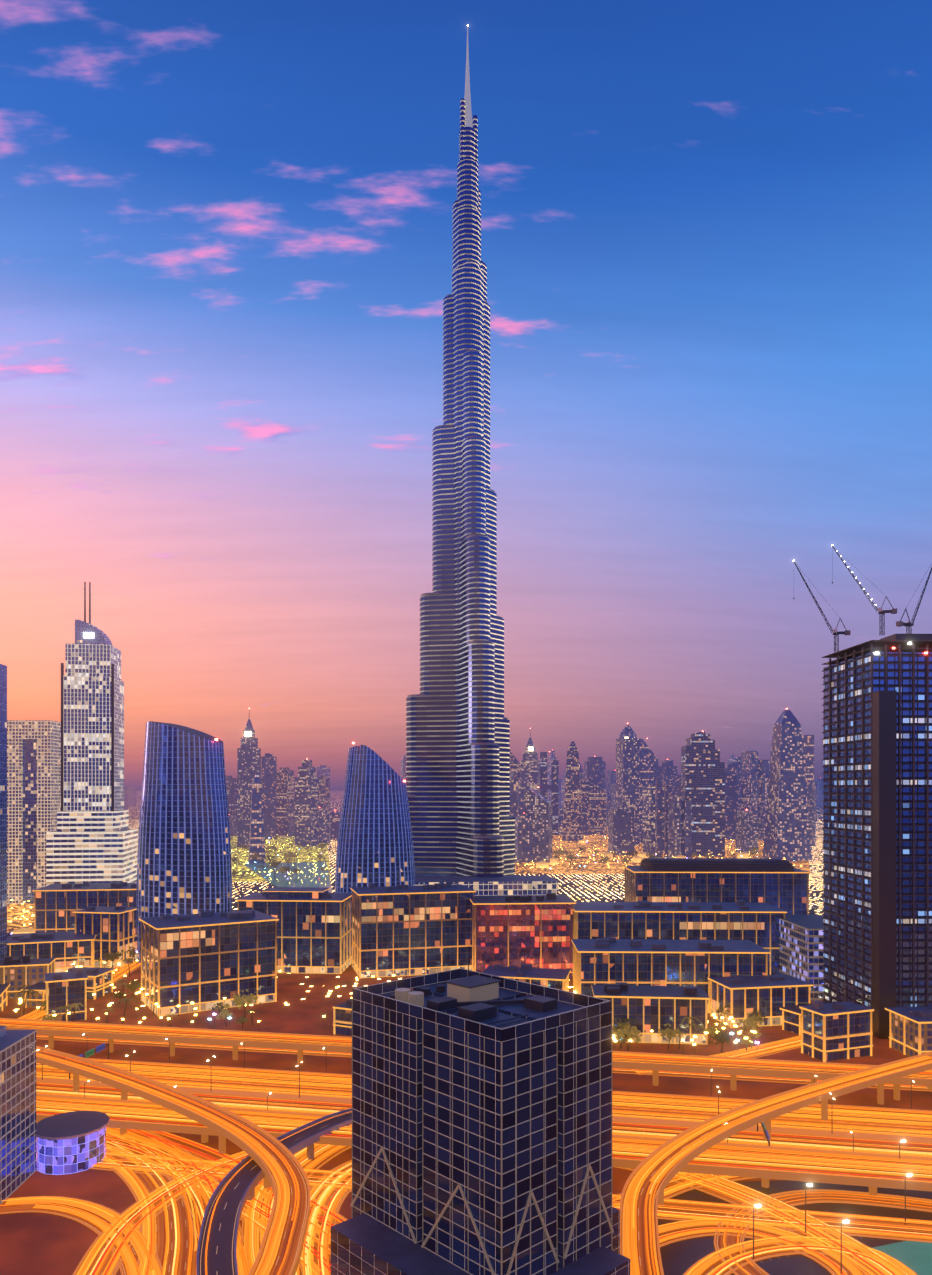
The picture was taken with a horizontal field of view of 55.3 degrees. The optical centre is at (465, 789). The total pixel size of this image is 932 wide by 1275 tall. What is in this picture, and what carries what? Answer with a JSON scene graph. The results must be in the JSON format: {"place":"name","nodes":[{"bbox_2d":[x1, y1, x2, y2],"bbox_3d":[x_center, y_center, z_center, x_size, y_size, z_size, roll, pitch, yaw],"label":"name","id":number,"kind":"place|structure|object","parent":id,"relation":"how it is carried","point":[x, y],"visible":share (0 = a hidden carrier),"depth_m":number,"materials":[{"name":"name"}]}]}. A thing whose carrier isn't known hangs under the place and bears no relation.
{"place":"outdoors","nodes":[
{"label":"outdoors","id":0,"kind":"place"},
{"bbox_2d":[244,862,332,892],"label":"lake","id":1,"kind":"structure","parent":0,"point":[315,878],"depth_m":1306.22,"materials":[{"name":"teal liquid"}]},
{"bbox_2d":[0,791,931,1274],"bbox_3d":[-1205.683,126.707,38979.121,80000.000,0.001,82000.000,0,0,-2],"label":"ground","id":2,"kind":"structure","parent":0,"point":[38,1243],"depth_m":423.40,"materials":[{"name":"brown soil"}]},
{"bbox_2d":[0,664,6,959],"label":"edge tower","id":3,"kind":"structure","parent":2,"relation":"on","point":[3,811],"depth_m":583.75,"materials":[{"name":"blue glass"}]},
{"bbox_2d":[0,1026,35,1203],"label":"tower","id":4,"kind":"structure","parent":2,"relation":"on","point":[17,1108],"depth_m":282.89,"materials":[{"name":"blue glass"}]},
{"bbox_2d":[17,989,39,1014],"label":"tree","id":5,"kind":"object","parent":2,"relation":"on","point":[28,990],"visible":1,"depth_m":499.56,"materials":[{"name":"green plant"}]},
{"bbox_2d":[34,1000,45,1010],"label":"tree","id":6,"kind":"object","parent":2,"relation":"on","point":[43,1005],"visible":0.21,"depth_m":486.21,"materials":[{"name":"green plant"}]},
{"bbox_2d":[51,1006,78,1020],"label":"tree","id":7,"kind":"object","parent":2,"relation":"on","point":[65,1008],"visible":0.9,"depth_m":461.24,"materials":[{"name":"green plant"}]},
{"bbox_2d":[35,1111,109,1174],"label":"round building","id":8,"kind":"structure","parent":2,"relation":"on","point":[71,1142],"depth_m":295.61,"materials":[{"name":"glass"}]},
{"bbox_2d":[66,1003,85,1021],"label":"tree","id":9,"kind":"object","parent":2,"relation":"on","point":[75,1005],"visible":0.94,"depth_m":476.53,"materials":[{"name":"green plant"}]},
{"bbox_2d":[100,1008,113,1023],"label":"tree","id":10,"kind":"object","parent":2,"relation":"on","point":[106,1009],"visible":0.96,"depth_m":475.43,"materials":[{"name":"green plant"}]},
{"bbox_2d":[97,948,122,967],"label":"tree","id":11,"kind":"object","parent":2,"relation":"on","point":[107,956],"visible":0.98,"depth_m":622.83,"materials":[{"name":"green plant"}]},
{"bbox_2d":[113,989,126,1003],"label":"tree","id":12,"kind":"object","parent":2,"relation":"on","point":[120,995],"visible":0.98,"depth_m":525.42,"materials":[{"name":"green plant"}]},
{"bbox_2d":[116,983,129,997],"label":"tree","id":13,"kind":"object","parent":2,"relation":"on","point":[125,984],"visible":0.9,"depth_m":531.98,"materials":[{"name":"green plant"}]},
{"bbox_2d":[114,997,140,1023],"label":"tree","id":14,"kind":"object","parent":2,"relation":"on","point":[126,1000],"visible":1,"depth_m":480.35,"materials":[{"name":"green plant"}]},
{"bbox_2d":[120,958,137,975],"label":"tree","id":15,"kind":"object","parent":2,"relation":"on","point":[128,959],"visible":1,"depth_m":602.65,"materials":[{"name":"green plant"}]},
{"bbox_2d":[125,979,140,997],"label":"tree","id":16,"kind":"object","parent":2,"relation":"on","point":[132,985],"visible":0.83,"depth_m":541.30,"materials":[{"name":"green plant"}]},
{"bbox_2d":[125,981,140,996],"bbox_3d":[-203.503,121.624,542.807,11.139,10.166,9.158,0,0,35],"label":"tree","id":17,"kind":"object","parent":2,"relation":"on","point":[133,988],"visible":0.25,"depth_m":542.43,"materials":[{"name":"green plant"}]},
{"bbox_2d":[127,946,139,962],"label":"tree","id":18,"kind":"object","parent":2,"relation":"on","point":[133,952],"visible":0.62,"depth_m":644.29,"materials":[{"name":"green plant"}]},
{"bbox_2d":[146,995,156,1014],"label":"tree","id":19,"kind":"object","parent":2,"relation":"on","point":[154,996],"visible":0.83,"depth_m":499.64,"materials":[{"name":"green plant"}]},
{"bbox_2d":[164,1014,178,1026],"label":"tree","id":20,"kind":"object","parent":2,"relation":"on","point":[167,1015],"visible":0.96,"depth_m":465.01,"materials":[{"name":"green plant"}]},
{"bbox_2d":[136,721,231,962],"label":"sail tower","id":21,"kind":"structure","parent":2,"relation":"on","point":[184,865],"depth_m":631.01,"materials":[{"name":"blue glass"}]},
{"bbox_2d":[209,1002,225,1017],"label":"tree","id":22,"kind":"object","parent":2,"relation":"on","point":[220,1005],"visible":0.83,"depth_m":493.16,"materials":[{"name":"green plant"}]},
{"bbox_2d":[216,1006,234,1026],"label":"tree","id":23,"kind":"object","parent":2,"relation":"on","point":[224,1012],"visible":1,"depth_m":473.53,"materials":[{"name":"green plant"}]},
{"bbox_2d":[235,1014,248,1028],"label":"tree","id":24,"kind":"object","parent":2,"relation":"on","point":[243,1020],"visible":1,"depth_m":469.35,"materials":[{"name":"green plant"}]},
{"bbox_2d":[224,989,260,1017],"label":"tree","id":25,"kind":"object","parent":2,"relation":"on","point":[238,1000],"visible":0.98,"depth_m":488.25,"materials":[{"name":"green plant"}]},
{"bbox_2d":[244,1009,258,1024],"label":"tree","id":26,"kind":"object","parent":2,"relation":"on","point":[251,1011],"visible":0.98,"depth_m":478.50,"materials":[{"name":"green plant"}]},
{"bbox_2d":[335,745,414,892],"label":"sail tower","id":27,"kind":"structure","parent":2,"relation":"on","point":[375,843],"depth_m":695.20,"materials":[{"name":"blue glass"}]},
{"bbox_2d":[10,836,801,1051],"bbox_3d":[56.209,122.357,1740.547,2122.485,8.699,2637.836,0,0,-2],"label":"string lights","id":28,"kind":"object","parent":2,"relation":"on","point":[338,987],"visible":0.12,"depth_m":492.40,"materials":[{"name":"yellow metal"}]},
{"bbox_2d":[7,826,809,933],"bbox_3d":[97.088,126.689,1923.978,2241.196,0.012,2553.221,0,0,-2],"label":"city lights","id":29,"kind":"object","parent":2,"relation":"on","point":[592,844],"visible":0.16,"depth_m":1585.69,"materials":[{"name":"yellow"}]},
{"bbox_2d":[7,720,60,903],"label":"high-rise building","id":30,"kind":"structure","parent":29,"relation":"on","point":[33,777],"depth_m":983.69,"materials":[{"name":"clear glass"}]},
{"bbox_2d":[46,582,137,885],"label":"skyscraper","id":31,"kind":"structure","parent":29,"relation":"on","point":[93,838],"depth_m":790.38,"materials":[{"name":"grey metal"}]},
{"bbox_2d":[240,843,248,853],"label":"tree","id":32,"kind":"object","parent":29,"relation":"on","point":[243,846],"visible":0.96,"depth_m":1742.25,"materials":[{"name":"brown plant"}]},
{"bbox_2d":[249,851,258,861],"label":"tree","id":33,"kind":"object","parent":29,"relation":"on","point":[255,855],"visible":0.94,"depth_m":1499.65,"materials":[{"name":"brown plant"}]},
{"bbox_2d":[266,854,275,862],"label":"tree","id":34,"kind":"object","parent":29,"relation":"on","point":[268,857],"visible":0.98,"depth_m":1508.75,"materials":[{"name":"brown plant"}]},
{"bbox_2d":[267,859,282,872],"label":"tree","id":35,"kind":"object","parent":29,"relation":"on","point":[274,864],"visible":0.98,"depth_m":1337.95,"materials":[{"name":"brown plant"}]},
{"bbox_2d":[278,867,288,873],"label":"tree","id":36,"kind":"object","parent":29,"relation":"on","point":[280,869],"visible":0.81,"depth_m":1286.44,"materials":[{"name":"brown plant"}]},
{"bbox_2d":[282,866,292,873],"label":"tree","id":37,"kind":"object","parent":29,"relation":"on","point":[286,868],"visible":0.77,"depth_m":1288.25,"materials":[{"name":"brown plant"}]},
{"bbox_2d":[280,851,295,858],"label":"tree","id":38,"kind":"object","parent":29,"relation":"on","point":[286,855],"visible":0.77,"depth_m":1511.89,"materials":[{"name":"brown plant"}]},
{"bbox_2d":[284,857,294,864],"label":"tree","id":39,"kind":"object","parent":29,"relation":"on","point":[288,861],"visible":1,"depth_m":1432.62,"materials":[{"name":"brown plant"}]},
{"bbox_2d":[317,842,326,851],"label":"tree","id":40,"kind":"object","parent":29,"relation":"on","point":[320,845],"visible":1,"depth_m":1799.18,"materials":[{"name":"brown plant"}]},
{"bbox_2d":[553,848,567,860],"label":"tree","id":41,"kind":"object","parent":29,"relation":"on","point":[557,852],"visible":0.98,"depth_m":1570.39,"materials":[{"name":"brown plant"}]},
{"bbox_2d":[566,852,576,865],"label":"tree","id":42,"kind":"object","parent":29,"relation":"on","point":[570,856],"visible":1,"depth_m":1464.60,"materials":[{"name":"brown plant"}]},
{"bbox_2d":[596,857,608,867],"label":"tree","id":43,"kind":"object","parent":29,"relation":"on","point":[603,861],"visible":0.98,"depth_m":1435.71,"materials":[{"name":"brown plant"}]},
{"bbox_2d":[618,855,632,864],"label":"tree","id":44,"kind":"object","parent":29,"relation":"on","point":[626,860],"visible":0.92,"depth_m":1434.24,"materials":[{"name":"brown plant"}]},
{"bbox_2d":[625,851,635,856],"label":"tree","id":45,"kind":"object","parent":29,"relation":"on","point":[630,853],"visible":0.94,"depth_m":1610.26,"materials":[{"name":"brown plant"}]},
{"bbox_2d":[749,850,757,857],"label":"tree","id":46,"kind":"object","parent":29,"relation":"on","point":[751,851],"visible":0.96,"depth_m":1622.43,"materials":[{"name":"brown plant"}]},
{"bbox_2d":[7,858,812,1044],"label":"blocks","id":47,"kind":"structure","parent":2,"relation":"on","point":[670,940],"depth_m":590.10,"materials":[{"name":"brown glass"}]},
{"bbox_2d":[406,26,514,876],"bbox_3d":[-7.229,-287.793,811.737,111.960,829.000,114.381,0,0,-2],"label":"skyscraper","id":48,"kind":"structure","parent":2,"relation":"on","point":[462,819],"depth_m":808.81,"materials":[{"name":"grey"}]},
{"bbox_2d":[0,961,931,1274],"bbox_3d":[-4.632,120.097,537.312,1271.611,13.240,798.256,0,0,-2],"label":"highway interchange","id":49,"kind":"structure","parent":2,"relation":"on","point":[666,1147],"depth_m":295.28,"materials":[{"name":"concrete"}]},
{"bbox_2d":[38,1012,59,1020],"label":"tree","id":50,"kind":"object","parent":49,"relation":"on","point":[48,1018],"visible":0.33,"depth_m":461.21,"materials":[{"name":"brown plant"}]},
{"bbox_2d":[197,1108,351,1274],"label":"flyover ramp","id":51,"kind":"structure","parent":49,"relation":"on","point":[233,1192],"depth_m":254.74,"materials":[{"name":"grey asphalt"}]},
{"bbox_2d":[69,1043,769,1145],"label":"sign gantries","id":52,"kind":"object","parent":49,"relation":"on","point":[92,1052],"visible":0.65,"depth_m":399.37,"materials":[{"name":"blue metal"}]},
{"bbox_2d":[37,1034,913,1151],"bbox_3d":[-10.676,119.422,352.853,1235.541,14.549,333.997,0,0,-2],"label":"street lamps","id":53,"kind":"object","parent":49,"relation":"on","point":[326,1072],"visible":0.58,"depth_m":363.60,"materials":[{"name":"grey metal"}]},
{"bbox_2d":[0,955,931,1061],"bbox_3d":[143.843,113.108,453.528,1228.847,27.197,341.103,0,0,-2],"label":"infill blocks","id":54,"kind":"structure","parent":2,"relation":"on","point":[827,1031],"depth_m":456.02,"materials":[{"name":"beige glass"}]},
{"bbox_2d":[124,710,822,863],"bbox_3d":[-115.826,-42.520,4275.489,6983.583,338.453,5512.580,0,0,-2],"label":"distant skyline","id":55,"kind":"structure","parent":2,"relation":"on","point":[703,802],"depth_m":1963.44},
{"bbox_2d":[244,731,627,765],"bbox_3d":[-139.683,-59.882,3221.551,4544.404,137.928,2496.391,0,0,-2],"label":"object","id":56,"kind":"object","parent":55,"relation":"on","point":[247,733],"visible":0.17,"depth_m":1969.92,"materials":[{"name":"white"}]},
{"bbox_2d":[331,954,629,1274],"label":"office tower","id":57,"kind":"structure","parent":2,"relation":"on","point":[481,1123],"depth_m":197.50,"materials":[{"name":"grey"}]},
{"bbox_2d":[415,875,558,895],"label":"low-rise building","id":58,"kind":"structure","parent":2,"relation":"on","point":[522,885],"depth_m":722.75,"materials":[{"name":"beige glass"}]},
{"bbox_2d":[612,1033,627,1049],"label":"tree","id":59,"kind":"object","parent":2,"relation":"on","point":[618,1038],"visible":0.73,"depth_m":432.02,"materials":[{"name":"green plant"}]},
{"bbox_2d":[612,1022,630,1035],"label":"tree","id":60,"kind":"object","parent":2,"relation":"on","point":[621,1027],"visible":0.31,"depth_m":438.56,"materials":[{"name":"green plant"}]},
{"bbox_2d":[617,1018,639,1043],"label":"tree","id":61,"kind":"object","parent":2,"relation":"on","point":[627,1020],"visible":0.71,"depth_m":440.35,"materials":[{"name":"green plant"}]},
{"bbox_2d":[614,1024,645,1050],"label":"tree","id":62,"kind":"object","parent":2,"relation":"on","point":[635,1031],"visible":0.96,"depth_m":429.63,"materials":[{"name":"green plant"}]},
{"bbox_2d":[657,1023,681,1048],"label":"tree","id":63,"kind":"object","parent":2,"relation":"on","point":[670,1032],"visible":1,"depth_m":432.66,"materials":[{"name":"green plant"}]},
{"bbox_2d":[676,1031,687,1048],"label":"tree","id":64,"kind":"object","parent":2,"relation":"on","point":[680,1032],"visible":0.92,"depth_m":432.97,"materials":[{"name":"green plant"}]},
{"bbox_2d":[676,1017,701,1025],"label":"tree","id":65,"kind":"object","parent":2,"relation":"on","point":[689,1018],"visible":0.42,"depth_m":439.35,"materials":[{"name":"green plant"}]},
{"bbox_2d":[685,1023,701,1035],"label":"tree","id":66,"kind":"object","parent":2,"relation":"on","point":[692,1027],"visible":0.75,"depth_m":440.10,"materials":[{"name":"green plant"}]},
{"bbox_2d":[700,1022,721,1044],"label":"tree","id":67,"kind":"object","parent":2,"relation":"on","point":[709,1028],"visible":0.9,"depth_m":440.82,"materials":[{"name":"green plant"}]},
{"bbox_2d":[710,1029,730,1052],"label":"tree","id":68,"kind":"object","parent":2,"relation":"on","point":[723,1037],"visible":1,"depth_m":428.15,"materials":[{"name":"green plant"}]},
{"bbox_2d":[713,1011,734,1031],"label":"tree","id":69,"kind":"object","parent":2,"relation":"on","point":[726,1013],"visible":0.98,"depth_m":462.01,"materials":[{"name":"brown plant"}]},
{"bbox_2d":[716,1000,735,1014],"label":"tree","id":70,"kind":"object","parent":2,"relation":"on","point":[718,1010],"visible":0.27,"depth_m":476.88,"materials":[{"name":"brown plant"}]},
{"bbox_2d":[734,1027,748,1038],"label":"tree","id":71,"kind":"object","parent":2,"relation":"on","point":[747,1029],"visible":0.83,"depth_m":442.93,"materials":[{"name":"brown plant"}]},
{"bbox_2d":[734,1020,755,1041],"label":"tree","id":72,"kind":"object","parent":2,"relation":"on","point":[745,1021],"visible":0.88,"depth_m":442.28,"materials":[{"name":"green plant"}]},
{"bbox_2d":[739,1035,754,1049],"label":"tree","id":73,"kind":"object","parent":2,"relation":"on","point":[747,1041],"visible":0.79,"depth_m":429.55,"materials":[{"name":"green plant"}]},
{"bbox_2d":[736,1012,768,1037],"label":"tree","id":74,"kind":"object","parent":2,"relation":"on","point":[751,1019],"visible":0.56,"depth_m":450.51,"materials":[{"name":"green plant"}]},
{"bbox_2d":[743,1026,761,1044],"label":"tree","id":75,"kind":"object","parent":2,"relation":"on","point":[757,1034],"visible":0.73,"depth_m":440.60,"materials":[{"name":"green plant"}]},
{"bbox_2d":[747,1011,765,1027],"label":"tree","id":76,"kind":"object","parent":2,"relation":"on","point":[757,1013],"visible":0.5,"depth_m":470.11,"materials":[{"name":"green plant"}]},
{"bbox_2d":[658,1180,931,1274],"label":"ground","id":77,"kind":"structure","parent":2,"relation":"on","point":[681,1257],"depth_m":248.07,"materials":[{"name":"brown soil"}]},
{"bbox_2d":[753,1140,911,1274],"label":"street lamps","id":78,"kind":"object","parent":77,"relation":"on","point":[808,1185],"visible":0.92,"depth_m":251.81,"materials":[{"name":"grey metal"}]},
{"bbox_2d":[779,915,822,999],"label":"construction podium","id":79,"kind":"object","parent":2,"relation":"on","point":[800,947],"visible":0.12,"depth_m":547.33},
{"bbox_2d":[822,634,931,1038],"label":"construction tower","id":80,"kind":"structure","parent":2,"relation":"on","point":[877,834],"depth_m":461.16,"materials":[{"name":"blue glass"}]},
{"bbox_2d":[793,546,931,651],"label":"tower cranes","id":81,"kind":"object","parent":80,"relation":"on","point":[900,623],"visible":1,"depth_m":480.90,"materials":[{"name":"grey metal"}]},
{"bbox_2d":[793,544,927,653],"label":"warning lights","id":82,"kind":"object","parent":81,"relation":"attached to","point":[871,599],"visible":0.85,"depth_m":459.95},
{"bbox_2d":[0,0,931,790],"label":"sky","id":83,"kind":"structure","parent":0,"point":[226,225],"materials":[{"name":"blue"}]},
{"bbox_2d":[644,852,658,857],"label":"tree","id":84,"kind":"object","parent":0,"point":[649,854],"visible":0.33,"depth_m":1510.65,"materials":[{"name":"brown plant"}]}
]}

